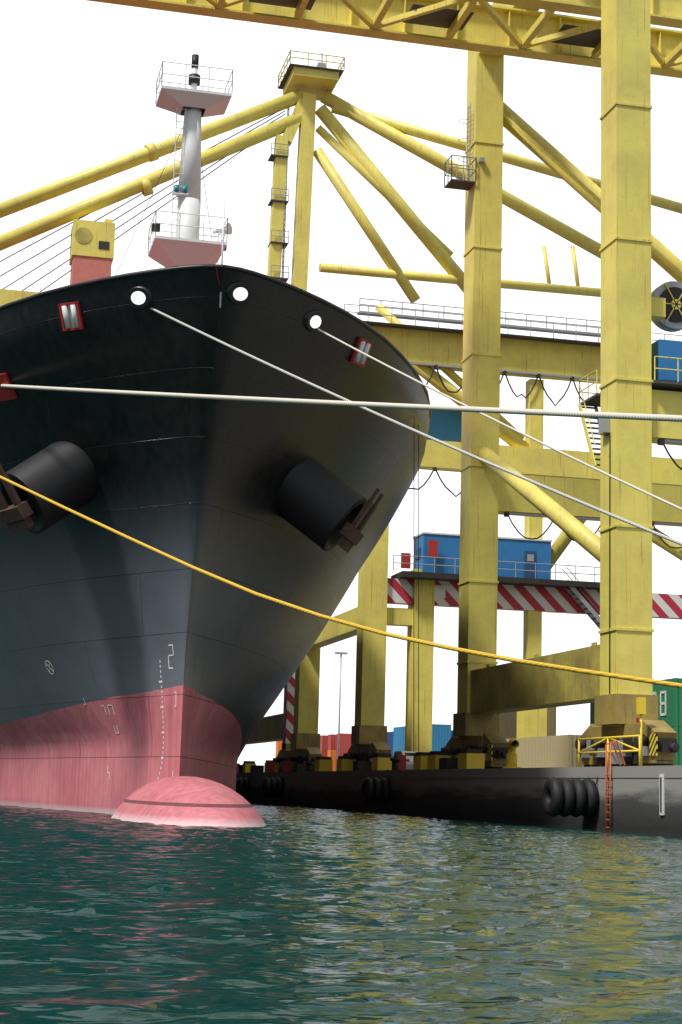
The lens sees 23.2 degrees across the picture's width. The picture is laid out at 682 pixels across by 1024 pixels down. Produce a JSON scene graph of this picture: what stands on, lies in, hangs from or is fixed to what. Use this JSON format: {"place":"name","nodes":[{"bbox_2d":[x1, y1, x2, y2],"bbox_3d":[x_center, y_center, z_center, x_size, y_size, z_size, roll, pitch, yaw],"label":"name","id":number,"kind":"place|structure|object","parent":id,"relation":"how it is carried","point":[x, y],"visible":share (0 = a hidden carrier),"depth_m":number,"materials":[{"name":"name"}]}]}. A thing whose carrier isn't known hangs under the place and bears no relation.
{"place":"outdoors","nodes":[
{"label":"outdoors","id":0,"kind":"place"},
{"bbox_2d":[0,805,681,1023],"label":"water","id":1,"kind":"structure","parent":0,"point":[294,915],"depth_m":17.07,"materials":[{"name":"teal liquid"}]},
{"bbox_2d":[0,269,429,826],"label":"ship hull","id":2,"kind":"object","parent":1,"relation":"in","point":[95,616],"visible":0.71,"depth_m":66.81,"materials":[{"name":"black metal"}]},
{"bbox_2d":[45,644,175,779],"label":"draft markings","id":3,"kind":"object","parent":2,"relation":"attached to","point":[160,681],"visible":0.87,"depth_m":66.36,"materials":[{"name":"white paint"}]},
{"bbox_2d":[116,54,232,307],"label":"foremast","id":4,"kind":"object","parent":2,"relation":"on","point":[193,105],"visible":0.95,"depth_m":72.82,"materials":[{"name":"white metal"}]},
{"bbox_2d":[0,441,383,552],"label":"ship anchors","id":5,"kind":"object","parent":2,"relation":"on","point":[320,505],"visible":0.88,"depth_m":66.41,"materials":[{"name":"black metal"}]},
{"bbox_2d":[0,264,431,430],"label":"ship fittings","id":6,"kind":"object","parent":2,"relation":"attached to","point":[237,293],"visible":0.94,"depth_m":63.34,"materials":[{"name":"black metal"}]},
{"bbox_2d":[0,266,681,752],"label":"mooring lines","id":7,"kind":"object","parent":2,"relation":"attached to","point":[484,412],"visible":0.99,"depth_m":48.87,"materials":[{"name":"white fabric"}]},
{"bbox_2d":[0,0,681,764],"label":"sky","id":8,"kind":"structure","parent":0,"point":[78,78],"materials":[{"name":"white"}]},
{"bbox_2d":[236,765,681,835],"bbox_3d":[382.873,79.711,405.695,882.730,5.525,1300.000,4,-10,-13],"label":"quay","id":9,"kind":"structure","parent":0,"point":[514,795],"depth_m":81.02,"materials":[{"name":"concrete"}]},
{"bbox_2d":[0,50,681,771],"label":"crane","id":10,"kind":"object","parent":9,"relation":"on","point":[304,88],"visible":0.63,"depth_m":151.01,"materials":[{"name":"yellow metal"}]},
{"bbox_2d":[87,0,681,768],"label":"crane","id":11,"kind":"object","parent":9,"relation":"on","point":[625,46],"visible":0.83,"depth_m":87.95,"materials":[{"name":"yellow metal"}]},
{"bbox_2d":[236,697,664,829],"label":"quay fittings","id":12,"kind":"object","parent":9,"relation":"on","point":[573,797],"visible":0.9,"depth_m":89.05,"materials":[{"name":"rubber"}]},
{"bbox_2d":[275,652,681,770],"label":"container yard","id":13,"kind":"structure","parent":9,"relation":"on","point":[551,749],"depth_m":111.75,"materials":[{"name":"beige metal"}]},
{"bbox_2d":[284,303,681,771],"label":"crane","id":14,"kind":"object","parent":9,"relation":"on","point":[529,587],"visible":0.51,"depth_m":121.19,"materials":[{"name":"yellow metal"}]},
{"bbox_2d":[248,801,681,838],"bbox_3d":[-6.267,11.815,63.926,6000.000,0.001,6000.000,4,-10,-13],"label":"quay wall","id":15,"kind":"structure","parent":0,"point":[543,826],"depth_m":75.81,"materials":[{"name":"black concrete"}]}
]}

